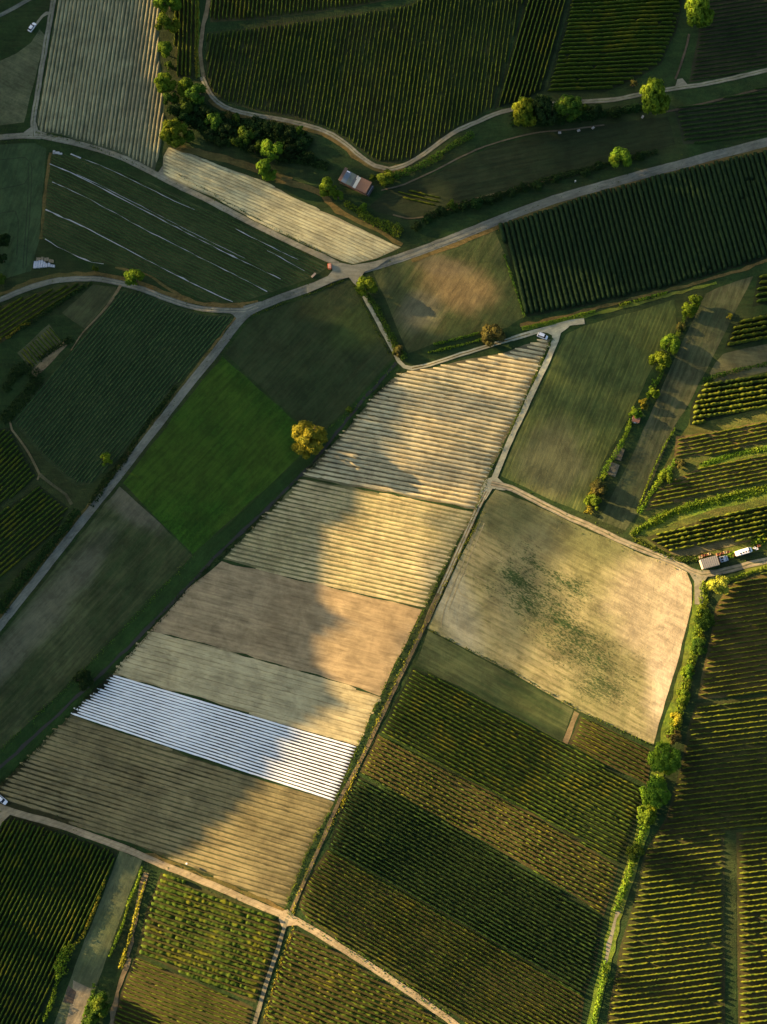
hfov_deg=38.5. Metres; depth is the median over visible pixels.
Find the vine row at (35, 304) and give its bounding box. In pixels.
[0,285,67,327]
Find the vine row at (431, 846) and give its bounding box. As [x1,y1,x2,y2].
[347,799,598,939]
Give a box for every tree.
[0,233,10,246]
[0,254,6,263]
[0,273,6,284]
[72,669,93,690]
[81,1008,100,1023]
[89,991,110,1018]
[100,452,112,466]
[123,268,144,285]
[152,0,181,11]
[154,72,176,93]
[155,11,180,32]
[157,41,172,57]
[159,117,186,147]
[162,92,179,104]
[164,60,173,70]
[166,103,180,116]
[175,98,192,113]
[176,77,195,97]
[177,112,190,124]
[183,130,194,142]
[184,83,206,104]
[192,102,205,113]
[196,104,212,117]
[204,113,222,130]
[218,122,233,136]
[225,111,231,118]
[231,136,242,146]
[232,113,239,121]
[238,125,254,144]
[247,144,258,154]
[254,130,263,141]
[254,140,261,151]
[256,158,276,180]
[260,138,282,160]
[262,121,274,132]
[273,122,285,136]
[280,127,297,143]
[291,420,327,458]
[296,126,303,135]
[296,136,310,149]
[319,176,336,196]
[333,190,343,199]
[345,406,352,412]
[355,275,377,296]
[359,202,366,210]
[369,174,375,180]
[376,169,394,186]
[392,345,402,356]
[480,324,505,346]
[511,96,536,126]
[532,94,557,126]
[552,94,581,121]
[583,493,601,510]
[589,477,608,495]
[608,146,631,167]
[626,843,644,862]
[628,406,642,418]
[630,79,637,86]
[636,803,657,824]
[638,398,648,409]
[639,77,670,114]
[639,776,671,808]
[646,385,659,398]
[647,741,680,775]
[648,350,671,371]
[651,378,658,384]
[657,468,672,483]
[660,333,680,353]
[666,730,681,744]
[670,712,682,726]
[675,459,685,468]
[676,321,686,331]
[676,689,690,703]
[680,664,693,678]
[681,302,698,317]
[684,0,714,27]
[688,294,702,305]
[690,637,707,654]
[693,608,715,631]
[706,575,729,594]
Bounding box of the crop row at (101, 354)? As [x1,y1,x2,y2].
[31,298,150,439]
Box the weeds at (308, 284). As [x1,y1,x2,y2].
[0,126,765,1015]
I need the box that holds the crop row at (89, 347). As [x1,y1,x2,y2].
[21,293,136,429]
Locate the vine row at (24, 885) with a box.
[0,831,51,936]
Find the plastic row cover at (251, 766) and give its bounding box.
[74,708,336,793]
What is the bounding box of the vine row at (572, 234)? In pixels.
[562,203,590,302]
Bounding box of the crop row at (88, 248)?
[45,228,131,268]
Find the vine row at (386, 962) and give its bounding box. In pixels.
[305,915,492,1023]
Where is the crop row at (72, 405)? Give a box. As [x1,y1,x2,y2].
[38,302,160,446]
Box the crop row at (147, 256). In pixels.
[45,208,239,300]
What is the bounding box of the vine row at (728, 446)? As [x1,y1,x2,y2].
[675,437,766,456]
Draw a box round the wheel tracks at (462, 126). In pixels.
[203,69,766,167]
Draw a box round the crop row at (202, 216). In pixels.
[79,158,317,271]
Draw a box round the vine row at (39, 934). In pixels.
[0,841,84,1017]
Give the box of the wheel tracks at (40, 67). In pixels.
[31,0,52,135]
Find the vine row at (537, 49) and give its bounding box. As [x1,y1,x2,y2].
[524,0,551,95]
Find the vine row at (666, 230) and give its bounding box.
[650,176,681,281]
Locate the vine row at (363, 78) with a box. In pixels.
[353,11,374,141]
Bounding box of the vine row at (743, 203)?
[729,158,761,257]
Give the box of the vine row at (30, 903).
[0,834,64,966]
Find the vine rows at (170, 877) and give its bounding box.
[163,874,185,883]
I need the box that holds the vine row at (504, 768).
[393,710,628,833]
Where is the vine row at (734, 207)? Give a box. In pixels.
[719,160,751,261]
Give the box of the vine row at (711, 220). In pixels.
[694,165,726,268]
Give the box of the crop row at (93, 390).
[42,305,166,452]
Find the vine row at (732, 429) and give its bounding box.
[678,422,766,440]
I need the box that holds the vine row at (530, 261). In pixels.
[518,218,543,312]
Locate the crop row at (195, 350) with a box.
[85,316,225,482]
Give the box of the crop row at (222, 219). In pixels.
[117,170,322,266]
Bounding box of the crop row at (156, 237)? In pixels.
[48,186,268,290]
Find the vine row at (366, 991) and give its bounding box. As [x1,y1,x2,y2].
[285,956,443,1023]
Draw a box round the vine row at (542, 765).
[402,691,634,813]
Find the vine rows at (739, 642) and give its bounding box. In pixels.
[700,572,766,696]
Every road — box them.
[0,0,29,16]
[0,124,337,262]
[0,276,257,312]
[0,276,344,630]
[0,804,458,1023]
[30,0,55,135]
[36,12,51,25]
[198,0,209,76]
[200,68,766,170]
[253,917,288,1023]
[289,593,439,911]
[307,253,387,292]
[363,295,511,369]
[364,138,766,272]
[424,490,488,622]
[480,327,561,500]
[491,480,766,603]
[511,324,556,340]
[543,318,584,343]
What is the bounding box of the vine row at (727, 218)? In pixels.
[710,163,741,264]
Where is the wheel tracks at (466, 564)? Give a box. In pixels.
[448,523,484,609]
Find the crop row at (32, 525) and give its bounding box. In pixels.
[0,504,58,553]
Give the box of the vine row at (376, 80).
[364,9,387,150]
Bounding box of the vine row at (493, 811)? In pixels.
[375,747,613,875]
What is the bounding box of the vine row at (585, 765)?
[412,675,640,794]
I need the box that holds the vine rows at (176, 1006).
[114,959,249,1023]
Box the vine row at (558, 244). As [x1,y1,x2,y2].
[548,208,575,306]
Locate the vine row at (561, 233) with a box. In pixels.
[553,207,579,305]
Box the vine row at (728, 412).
[693,404,766,418]
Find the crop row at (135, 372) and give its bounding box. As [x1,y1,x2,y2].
[58,312,187,465]
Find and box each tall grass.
[632,485,766,535]
[632,537,698,563]
[699,446,766,466]
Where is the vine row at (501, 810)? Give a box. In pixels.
[377,743,615,871]
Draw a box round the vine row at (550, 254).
[538,211,564,308]
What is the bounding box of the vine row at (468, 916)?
[333,840,587,983]
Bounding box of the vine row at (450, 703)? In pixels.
[409,682,638,801]
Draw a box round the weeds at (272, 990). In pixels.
[263,925,293,1023]
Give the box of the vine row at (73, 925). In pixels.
[25,850,108,1023]
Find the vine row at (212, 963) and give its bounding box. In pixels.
[142,938,262,980]
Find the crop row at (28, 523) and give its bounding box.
[0,500,55,547]
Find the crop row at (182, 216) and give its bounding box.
[53,155,307,276]
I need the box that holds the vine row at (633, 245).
[617,187,646,290]
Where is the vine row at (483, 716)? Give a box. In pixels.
[409,677,640,798]
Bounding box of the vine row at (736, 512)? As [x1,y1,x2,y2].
[699,505,766,520]
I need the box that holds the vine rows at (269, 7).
[210,0,373,20]
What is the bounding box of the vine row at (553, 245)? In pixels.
[543,210,569,306]
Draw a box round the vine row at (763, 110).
[680,109,766,121]
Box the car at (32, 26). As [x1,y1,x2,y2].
[28,22,35,31]
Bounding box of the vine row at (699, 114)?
[678,105,766,117]
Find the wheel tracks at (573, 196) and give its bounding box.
[379,143,766,266]
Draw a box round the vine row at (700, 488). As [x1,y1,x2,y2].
[653,475,766,497]
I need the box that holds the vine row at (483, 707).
[413,670,638,788]
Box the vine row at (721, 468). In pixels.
[684,459,766,475]
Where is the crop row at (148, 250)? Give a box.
[47,202,249,298]
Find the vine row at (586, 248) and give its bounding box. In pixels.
[572,199,599,300]
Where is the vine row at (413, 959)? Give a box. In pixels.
[304,896,525,1023]
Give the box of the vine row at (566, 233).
[557,205,585,304]
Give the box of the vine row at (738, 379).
[704,373,766,386]
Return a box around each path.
[9,421,39,479]
[38,473,72,504]
[71,285,121,349]
[381,124,603,190]
[393,179,551,218]
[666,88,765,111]
[674,34,689,78]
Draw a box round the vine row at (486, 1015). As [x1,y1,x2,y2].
[301,908,500,1023]
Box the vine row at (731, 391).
[697,384,766,397]
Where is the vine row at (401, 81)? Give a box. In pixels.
[388,3,413,160]
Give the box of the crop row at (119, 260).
[44,224,196,297]
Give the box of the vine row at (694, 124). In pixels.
[681,114,766,126]
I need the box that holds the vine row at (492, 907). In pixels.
[339,821,592,963]
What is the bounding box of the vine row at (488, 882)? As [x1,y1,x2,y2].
[346,803,597,943]
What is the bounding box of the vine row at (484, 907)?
[338,825,592,967]
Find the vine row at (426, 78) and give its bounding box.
[415,0,438,153]
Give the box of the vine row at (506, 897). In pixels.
[345,807,595,947]
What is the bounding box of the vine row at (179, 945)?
[144,932,264,974]
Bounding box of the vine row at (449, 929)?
[325,858,580,1004]
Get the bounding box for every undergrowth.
[171,99,253,151]
[210,107,313,155]
[275,145,329,170]
[510,103,642,127]
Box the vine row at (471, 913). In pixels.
[334,836,588,979]
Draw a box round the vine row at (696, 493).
[651,479,766,502]
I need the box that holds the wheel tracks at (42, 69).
[34,0,54,135]
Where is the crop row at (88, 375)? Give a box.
[33,299,153,442]
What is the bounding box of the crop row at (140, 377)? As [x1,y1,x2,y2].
[62,313,195,471]
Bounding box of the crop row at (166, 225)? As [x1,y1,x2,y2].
[50,170,288,283]
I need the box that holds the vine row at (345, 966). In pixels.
[291,942,380,981]
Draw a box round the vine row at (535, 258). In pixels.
[524,217,548,309]
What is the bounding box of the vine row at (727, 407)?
[693,400,766,413]
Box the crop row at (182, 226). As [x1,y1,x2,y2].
[52,165,295,280]
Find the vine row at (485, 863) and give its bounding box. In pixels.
[353,789,598,926]
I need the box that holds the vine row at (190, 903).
[155,891,276,932]
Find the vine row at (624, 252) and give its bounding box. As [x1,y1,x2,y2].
[606,188,635,292]
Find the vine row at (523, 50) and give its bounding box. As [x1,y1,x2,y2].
[509,0,538,102]
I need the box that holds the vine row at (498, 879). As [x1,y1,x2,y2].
[349,795,598,935]
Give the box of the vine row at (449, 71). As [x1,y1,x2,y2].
[439,0,459,137]
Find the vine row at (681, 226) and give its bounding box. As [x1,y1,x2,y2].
[665,173,696,277]
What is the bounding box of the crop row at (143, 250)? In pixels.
[46,205,244,299]
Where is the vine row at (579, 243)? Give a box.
[567,201,595,302]
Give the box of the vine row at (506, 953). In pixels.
[327,851,582,996]
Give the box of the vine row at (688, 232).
[670,172,701,276]
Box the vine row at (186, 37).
[185,0,188,76]
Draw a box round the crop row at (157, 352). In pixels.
[60,313,191,468]
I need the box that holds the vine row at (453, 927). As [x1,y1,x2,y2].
[327,855,582,1001]
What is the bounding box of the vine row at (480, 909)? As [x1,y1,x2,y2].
[336,828,591,972]
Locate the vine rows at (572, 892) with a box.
[534,871,603,912]
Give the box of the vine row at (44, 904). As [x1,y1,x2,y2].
[0,838,76,997]
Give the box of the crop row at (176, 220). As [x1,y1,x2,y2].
[52,161,298,278]
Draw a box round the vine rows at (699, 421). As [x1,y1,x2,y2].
[692,419,705,424]
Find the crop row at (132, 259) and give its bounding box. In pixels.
[45,218,220,301]
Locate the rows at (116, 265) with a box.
[42,220,309,265]
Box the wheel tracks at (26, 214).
[23,163,28,264]
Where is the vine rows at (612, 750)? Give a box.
[572,718,648,780]
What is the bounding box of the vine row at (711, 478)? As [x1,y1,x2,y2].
[664,467,766,487]
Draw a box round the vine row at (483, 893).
[342,814,594,955]
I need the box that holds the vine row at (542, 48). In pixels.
[529,0,555,94]
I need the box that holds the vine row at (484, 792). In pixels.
[379,735,587,847]
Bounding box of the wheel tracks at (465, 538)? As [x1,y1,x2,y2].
[440,492,487,593]
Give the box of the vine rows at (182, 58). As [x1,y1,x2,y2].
[174,0,196,75]
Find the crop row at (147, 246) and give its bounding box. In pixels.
[46,198,253,296]
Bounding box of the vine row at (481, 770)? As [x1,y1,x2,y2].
[388,721,622,844]
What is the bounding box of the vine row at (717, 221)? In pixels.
[700,165,730,266]
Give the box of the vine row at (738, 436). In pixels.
[677,430,766,448]
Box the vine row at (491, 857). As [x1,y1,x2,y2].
[357,782,601,918]
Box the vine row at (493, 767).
[392,714,626,837]
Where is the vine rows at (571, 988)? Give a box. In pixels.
[559,981,581,994]
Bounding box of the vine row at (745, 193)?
[733,156,765,256]
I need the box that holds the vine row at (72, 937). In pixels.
[30,853,112,1023]
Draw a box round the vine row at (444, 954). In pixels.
[312,878,565,1023]
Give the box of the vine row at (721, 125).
[683,118,766,130]
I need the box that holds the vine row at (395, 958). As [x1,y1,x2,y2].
[301,904,508,1023]
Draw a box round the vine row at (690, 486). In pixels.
[656,471,766,493]
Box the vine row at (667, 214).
[655,174,686,279]
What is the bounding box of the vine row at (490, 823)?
[370,758,609,887]
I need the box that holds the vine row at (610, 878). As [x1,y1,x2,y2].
[372,750,612,879]
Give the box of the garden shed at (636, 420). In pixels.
[632,416,639,423]
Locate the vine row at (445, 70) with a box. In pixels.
[434,0,455,141]
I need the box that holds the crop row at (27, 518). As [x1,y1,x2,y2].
[0,498,52,542]
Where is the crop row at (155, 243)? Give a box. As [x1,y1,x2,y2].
[48,193,260,293]
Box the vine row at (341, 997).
[279,970,404,1023]
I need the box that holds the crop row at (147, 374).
[65,315,199,473]
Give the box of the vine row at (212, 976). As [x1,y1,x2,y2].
[139,950,257,992]
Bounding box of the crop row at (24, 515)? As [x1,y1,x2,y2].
[0,495,49,536]
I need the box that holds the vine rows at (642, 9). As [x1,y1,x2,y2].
[547,0,679,90]
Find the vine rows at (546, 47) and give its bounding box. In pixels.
[534,0,560,92]
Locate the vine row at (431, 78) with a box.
[420,0,443,150]
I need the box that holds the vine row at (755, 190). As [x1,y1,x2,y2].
[744,154,766,234]
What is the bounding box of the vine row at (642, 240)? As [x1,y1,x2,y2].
[626,184,655,287]
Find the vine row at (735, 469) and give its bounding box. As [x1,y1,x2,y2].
[672,463,766,482]
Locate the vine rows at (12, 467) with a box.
[0,429,34,502]
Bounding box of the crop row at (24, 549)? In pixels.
[0,517,62,570]
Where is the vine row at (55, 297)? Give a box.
[0,283,78,332]
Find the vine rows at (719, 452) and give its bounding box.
[705,447,741,455]
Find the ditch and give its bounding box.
[0,362,396,768]
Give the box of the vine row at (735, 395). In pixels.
[695,389,766,402]
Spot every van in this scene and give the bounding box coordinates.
[537,332,547,339]
[735,547,751,555]
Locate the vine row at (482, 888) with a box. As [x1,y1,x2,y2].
[344,810,594,950]
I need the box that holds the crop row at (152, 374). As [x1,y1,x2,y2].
[68,316,202,475]
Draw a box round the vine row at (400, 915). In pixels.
[318,867,578,1017]
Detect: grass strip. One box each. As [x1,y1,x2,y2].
[33,0,53,135]
[202,70,765,168]
[412,333,529,368]
[492,483,766,574]
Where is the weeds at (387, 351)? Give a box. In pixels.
[35,131,652,744]
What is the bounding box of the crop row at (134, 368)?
[55,311,184,464]
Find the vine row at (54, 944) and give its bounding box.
[15,848,99,1023]
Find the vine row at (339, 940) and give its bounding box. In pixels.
[335,937,484,1023]
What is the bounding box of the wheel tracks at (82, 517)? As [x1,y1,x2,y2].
[0,286,305,622]
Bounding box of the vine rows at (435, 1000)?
[406,983,476,1023]
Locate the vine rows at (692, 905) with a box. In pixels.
[609,698,766,1023]
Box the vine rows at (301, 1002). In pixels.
[266,932,357,1023]
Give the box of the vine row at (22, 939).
[0,838,71,986]
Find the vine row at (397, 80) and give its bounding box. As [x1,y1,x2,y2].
[384,6,408,159]
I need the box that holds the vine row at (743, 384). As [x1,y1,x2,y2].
[701,378,766,391]
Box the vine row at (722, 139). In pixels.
[694,133,766,143]
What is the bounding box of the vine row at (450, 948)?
[315,870,577,1021]
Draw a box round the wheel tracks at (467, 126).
[201,71,766,169]
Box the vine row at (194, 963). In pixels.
[141,944,258,985]
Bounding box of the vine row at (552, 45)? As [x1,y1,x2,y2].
[539,0,564,90]
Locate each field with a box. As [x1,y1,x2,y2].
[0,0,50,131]
[0,29,44,124]
[0,143,45,277]
[0,282,88,343]
[0,428,36,505]
[0,485,67,576]
[0,486,191,748]
[0,715,333,907]
[0,816,117,1023]
[12,289,233,484]
[18,325,61,368]
[32,342,66,375]
[37,0,163,169]
[42,154,326,302]
[54,851,141,1023]
[62,284,115,327]
[72,674,357,800]
[113,632,380,745]
[113,957,252,1023]
[123,356,299,553]
[136,873,279,1002]
[150,561,421,695]
[163,147,399,263]
[174,0,194,77]
[206,0,521,163]
[210,0,388,21]
[224,479,472,606]
[225,280,392,427]
[263,930,437,1023]
[299,849,583,1023]
[303,339,550,508]
[328,775,603,995]
[360,735,617,915]
[370,117,674,219]
[373,231,523,353]
[380,667,641,864]
[415,631,572,741]
[428,490,691,743]
[494,0,567,108]
[501,300,676,512]
[504,152,766,316]
[546,0,681,92]
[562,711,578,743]
[569,716,649,784]
[598,276,752,529]
[607,696,766,1023]
[646,457,766,510]
[646,504,766,553]
[674,421,766,456]
[675,85,766,143]
[689,0,766,81]
[690,377,766,424]
[698,572,766,698]
[710,344,766,381]
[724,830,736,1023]
[725,314,766,348]
[736,830,766,1023]
[752,275,766,306]
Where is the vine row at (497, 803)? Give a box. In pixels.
[377,739,614,866]
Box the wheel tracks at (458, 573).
[441,522,479,626]
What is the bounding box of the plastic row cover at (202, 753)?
[77,712,334,796]
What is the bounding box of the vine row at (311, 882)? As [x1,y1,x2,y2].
[309,881,558,1023]
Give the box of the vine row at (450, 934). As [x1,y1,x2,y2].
[322,861,581,1009]
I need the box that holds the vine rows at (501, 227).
[498,150,766,242]
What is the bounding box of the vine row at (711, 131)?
[684,123,766,135]
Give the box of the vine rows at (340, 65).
[206,0,522,139]
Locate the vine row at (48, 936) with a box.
[5,844,92,1023]
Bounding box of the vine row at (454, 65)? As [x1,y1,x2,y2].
[444,0,463,132]
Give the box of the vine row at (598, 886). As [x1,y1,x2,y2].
[368,762,607,891]
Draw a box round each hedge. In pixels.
[0,322,30,341]
[0,361,44,424]
[0,508,80,613]
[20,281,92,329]
[38,337,73,361]
[42,973,62,1021]
[53,940,74,978]
[73,880,105,944]
[81,983,95,1023]
[89,385,176,506]
[108,866,142,956]
[118,881,145,968]
[194,2,198,78]
[344,200,403,237]
[364,289,406,360]
[392,131,474,179]
[424,149,658,220]
[428,338,481,352]
[433,332,479,344]
[503,254,524,315]
[522,291,666,328]
[584,488,592,513]
[591,960,609,1023]
[597,418,631,480]
[613,774,665,911]
[631,484,766,535]
[636,427,675,510]
[637,315,685,410]
[637,459,678,513]
[665,580,709,738]
[703,361,766,381]
[723,546,754,558]
[729,566,766,580]
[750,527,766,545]
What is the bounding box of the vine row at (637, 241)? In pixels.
[621,184,650,289]
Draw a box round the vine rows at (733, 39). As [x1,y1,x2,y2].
[691,0,766,79]
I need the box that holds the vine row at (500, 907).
[340,817,593,959]
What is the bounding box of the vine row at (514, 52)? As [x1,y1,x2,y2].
[499,0,529,105]
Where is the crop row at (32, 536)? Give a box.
[0,508,67,564]
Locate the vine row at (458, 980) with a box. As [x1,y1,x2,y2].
[306,893,533,1023]
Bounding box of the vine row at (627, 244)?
[611,188,640,291]
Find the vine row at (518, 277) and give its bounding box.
[504,222,527,313]
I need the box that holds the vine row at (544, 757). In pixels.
[406,685,637,806]
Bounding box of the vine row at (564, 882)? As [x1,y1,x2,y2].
[363,773,604,904]
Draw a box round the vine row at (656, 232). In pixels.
[641,180,671,285]
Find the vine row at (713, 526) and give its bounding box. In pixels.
[652,515,766,540]
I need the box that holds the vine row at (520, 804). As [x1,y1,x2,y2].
[382,731,619,857]
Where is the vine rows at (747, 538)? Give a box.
[734,533,766,541]
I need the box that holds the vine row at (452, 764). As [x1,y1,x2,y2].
[384,728,620,852]
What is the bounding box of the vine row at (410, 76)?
[397,0,422,159]
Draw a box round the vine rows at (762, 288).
[756,274,766,302]
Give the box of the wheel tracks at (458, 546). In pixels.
[437,491,484,592]
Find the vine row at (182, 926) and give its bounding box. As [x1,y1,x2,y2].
[148,914,270,957]
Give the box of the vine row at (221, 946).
[145,919,267,963]
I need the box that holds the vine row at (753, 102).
[678,100,766,112]
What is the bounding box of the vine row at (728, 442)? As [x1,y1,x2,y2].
[676,434,766,452]
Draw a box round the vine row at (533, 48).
[518,0,547,98]
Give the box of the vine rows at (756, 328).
[727,315,766,345]
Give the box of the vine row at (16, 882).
[0,827,44,916]
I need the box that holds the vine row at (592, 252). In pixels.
[577,197,605,298]
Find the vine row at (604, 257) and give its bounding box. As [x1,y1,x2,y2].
[587,194,615,296]
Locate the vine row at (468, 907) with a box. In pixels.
[336,833,589,975]
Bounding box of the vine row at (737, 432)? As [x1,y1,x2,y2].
[677,425,766,444]
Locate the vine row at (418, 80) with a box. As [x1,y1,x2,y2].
[406,0,430,158]
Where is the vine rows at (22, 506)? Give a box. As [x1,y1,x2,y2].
[0,486,45,530]
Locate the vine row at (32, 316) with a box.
[0,285,82,337]
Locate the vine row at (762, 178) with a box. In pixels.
[753,152,766,200]
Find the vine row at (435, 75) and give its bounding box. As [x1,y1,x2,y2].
[425,1,446,145]
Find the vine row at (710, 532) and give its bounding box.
[657,520,766,543]
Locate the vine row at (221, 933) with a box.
[150,908,272,950]
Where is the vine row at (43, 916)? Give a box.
[0,841,80,1006]
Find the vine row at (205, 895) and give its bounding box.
[160,879,275,919]
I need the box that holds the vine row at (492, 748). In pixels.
[399,700,631,821]
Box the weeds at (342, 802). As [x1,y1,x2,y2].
[292,514,483,913]
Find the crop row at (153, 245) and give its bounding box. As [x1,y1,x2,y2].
[47,196,257,295]
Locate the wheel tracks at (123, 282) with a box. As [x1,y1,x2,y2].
[1,277,255,309]
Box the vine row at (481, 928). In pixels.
[331,843,584,986]
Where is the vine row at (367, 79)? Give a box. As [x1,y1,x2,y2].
[356,11,378,145]
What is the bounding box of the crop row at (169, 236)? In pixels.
[48,179,277,288]
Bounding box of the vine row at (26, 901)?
[0,834,59,956]
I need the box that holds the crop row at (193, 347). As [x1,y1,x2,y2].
[81,315,221,482]
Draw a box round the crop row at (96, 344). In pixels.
[24,293,140,430]
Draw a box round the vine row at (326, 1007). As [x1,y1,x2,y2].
[276,985,367,1023]
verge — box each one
[0,271,244,307]
[0,271,335,636]
[0,317,235,618]
[39,153,51,238]
[109,958,130,1023]
[115,267,257,307]
[117,850,204,877]
[126,872,148,956]
[176,145,292,179]
[194,0,200,76]
[204,876,284,910]
[208,98,404,172]
[275,176,402,245]
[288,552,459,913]
[411,147,766,261]
[520,259,766,326]
[522,282,716,329]
[587,584,708,1023]
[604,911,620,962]
[669,528,766,557]
[716,564,766,579]
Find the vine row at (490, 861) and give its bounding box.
[354,786,599,922]
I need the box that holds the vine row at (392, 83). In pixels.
[380,6,404,159]
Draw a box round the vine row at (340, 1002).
[279,975,392,1023]
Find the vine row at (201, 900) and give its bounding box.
[157,885,277,926]
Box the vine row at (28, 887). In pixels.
[0,832,55,946]
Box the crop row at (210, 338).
[89,316,229,482]
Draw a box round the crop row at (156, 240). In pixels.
[47,189,265,292]
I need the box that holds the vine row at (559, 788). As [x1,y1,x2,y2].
[398,703,631,826]
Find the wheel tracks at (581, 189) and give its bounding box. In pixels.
[386,139,766,260]
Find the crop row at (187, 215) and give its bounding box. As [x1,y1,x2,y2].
[57,154,311,275]
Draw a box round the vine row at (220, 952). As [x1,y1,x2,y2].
[145,925,265,968]
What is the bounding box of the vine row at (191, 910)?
[153,896,276,939]
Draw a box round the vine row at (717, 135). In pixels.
[684,128,766,140]
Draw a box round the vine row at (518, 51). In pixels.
[504,0,533,103]
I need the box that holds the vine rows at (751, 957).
[738,830,766,1023]
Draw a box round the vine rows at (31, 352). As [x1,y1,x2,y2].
[21,327,60,366]
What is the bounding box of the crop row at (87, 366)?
[29,295,148,436]
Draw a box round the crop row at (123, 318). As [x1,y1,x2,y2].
[26,294,144,433]
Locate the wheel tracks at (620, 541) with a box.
[491,484,766,575]
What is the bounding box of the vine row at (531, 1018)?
[307,889,541,1023]
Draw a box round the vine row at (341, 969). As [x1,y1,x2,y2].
[289,947,402,995]
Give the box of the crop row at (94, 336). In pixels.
[19,292,132,426]
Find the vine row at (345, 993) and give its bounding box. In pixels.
[282,966,418,1023]
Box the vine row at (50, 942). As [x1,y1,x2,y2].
[10,847,96,1023]
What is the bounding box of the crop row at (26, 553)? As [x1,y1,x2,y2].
[0,526,58,576]
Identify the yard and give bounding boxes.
[63,986,75,1003]
[66,980,90,1023]
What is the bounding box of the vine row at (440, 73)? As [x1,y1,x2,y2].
[429,0,451,143]
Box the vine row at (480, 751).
[394,706,629,829]
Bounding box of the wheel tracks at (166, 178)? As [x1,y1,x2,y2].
[3,134,326,256]
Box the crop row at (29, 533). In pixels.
[0,506,62,559]
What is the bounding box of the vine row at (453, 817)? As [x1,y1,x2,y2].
[363,768,604,899]
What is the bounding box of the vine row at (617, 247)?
[601,190,630,293]
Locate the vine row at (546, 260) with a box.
[533,212,559,308]
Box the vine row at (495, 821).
[371,754,611,883]
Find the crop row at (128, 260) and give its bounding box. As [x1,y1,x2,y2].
[44,221,211,300]
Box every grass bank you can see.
[0,359,400,782]
[629,372,766,561]
[631,484,766,535]
[699,445,766,466]
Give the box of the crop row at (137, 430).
[102,400,162,472]
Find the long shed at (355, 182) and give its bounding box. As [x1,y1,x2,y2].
[338,167,373,196]
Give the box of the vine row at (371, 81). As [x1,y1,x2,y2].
[360,10,383,147]
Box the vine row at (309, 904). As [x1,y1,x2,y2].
[302,900,517,1023]
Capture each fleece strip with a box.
[45,239,103,263]
[46,209,232,301]
[50,164,279,278]
[52,182,266,291]
[77,174,243,257]
[87,160,194,209]
[237,229,295,258]
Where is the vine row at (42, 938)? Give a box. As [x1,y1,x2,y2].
[0,844,88,1023]
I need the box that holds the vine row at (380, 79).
[368,9,391,153]
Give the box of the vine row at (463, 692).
[428,674,606,767]
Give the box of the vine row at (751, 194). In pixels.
[739,156,766,250]
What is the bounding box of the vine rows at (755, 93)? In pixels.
[723,86,766,97]
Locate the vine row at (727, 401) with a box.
[693,394,766,408]
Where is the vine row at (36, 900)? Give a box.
[0,836,68,976]
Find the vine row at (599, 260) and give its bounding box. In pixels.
[582,196,610,298]
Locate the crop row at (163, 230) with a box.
[49,177,280,286]
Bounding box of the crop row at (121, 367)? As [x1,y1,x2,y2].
[47,309,172,457]
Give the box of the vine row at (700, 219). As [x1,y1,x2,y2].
[685,167,716,272]
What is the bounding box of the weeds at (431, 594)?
[284,338,554,909]
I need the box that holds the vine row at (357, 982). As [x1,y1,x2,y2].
[286,951,423,1010]
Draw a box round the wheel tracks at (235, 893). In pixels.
[0,806,456,1023]
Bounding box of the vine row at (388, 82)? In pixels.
[376,6,400,158]
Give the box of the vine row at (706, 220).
[690,167,721,270]
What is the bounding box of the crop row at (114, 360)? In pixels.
[40,302,164,449]
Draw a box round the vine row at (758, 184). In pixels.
[749,154,766,217]
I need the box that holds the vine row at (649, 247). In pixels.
[631,183,661,287]
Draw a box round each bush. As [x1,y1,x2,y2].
[411,221,421,231]
[421,215,431,223]
[435,205,445,214]
[447,198,457,210]
[458,203,467,211]
[470,198,483,209]
[483,196,493,205]
[493,191,503,201]
[507,188,515,197]
[518,181,528,191]
[531,180,541,190]
[551,174,559,182]
[580,104,589,112]
[580,168,590,177]
[588,103,601,117]
[594,160,601,168]
[603,971,612,983]
[606,106,621,118]
[635,150,645,160]
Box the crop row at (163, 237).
[48,183,273,289]
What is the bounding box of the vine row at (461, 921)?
[331,847,583,990]
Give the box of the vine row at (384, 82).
[372,8,396,156]
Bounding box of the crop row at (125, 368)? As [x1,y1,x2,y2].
[50,309,176,459]
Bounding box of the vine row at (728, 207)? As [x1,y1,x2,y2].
[714,160,746,262]
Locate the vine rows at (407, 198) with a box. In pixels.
[398,190,439,205]
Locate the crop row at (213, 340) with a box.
[178,318,232,381]
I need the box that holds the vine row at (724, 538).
[669,529,766,550]
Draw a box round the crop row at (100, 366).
[36,300,157,443]
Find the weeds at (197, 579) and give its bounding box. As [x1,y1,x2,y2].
[0,371,401,787]
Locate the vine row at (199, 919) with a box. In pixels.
[151,902,275,945]
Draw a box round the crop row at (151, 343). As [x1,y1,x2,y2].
[53,310,180,461]
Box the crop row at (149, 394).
[76,316,216,481]

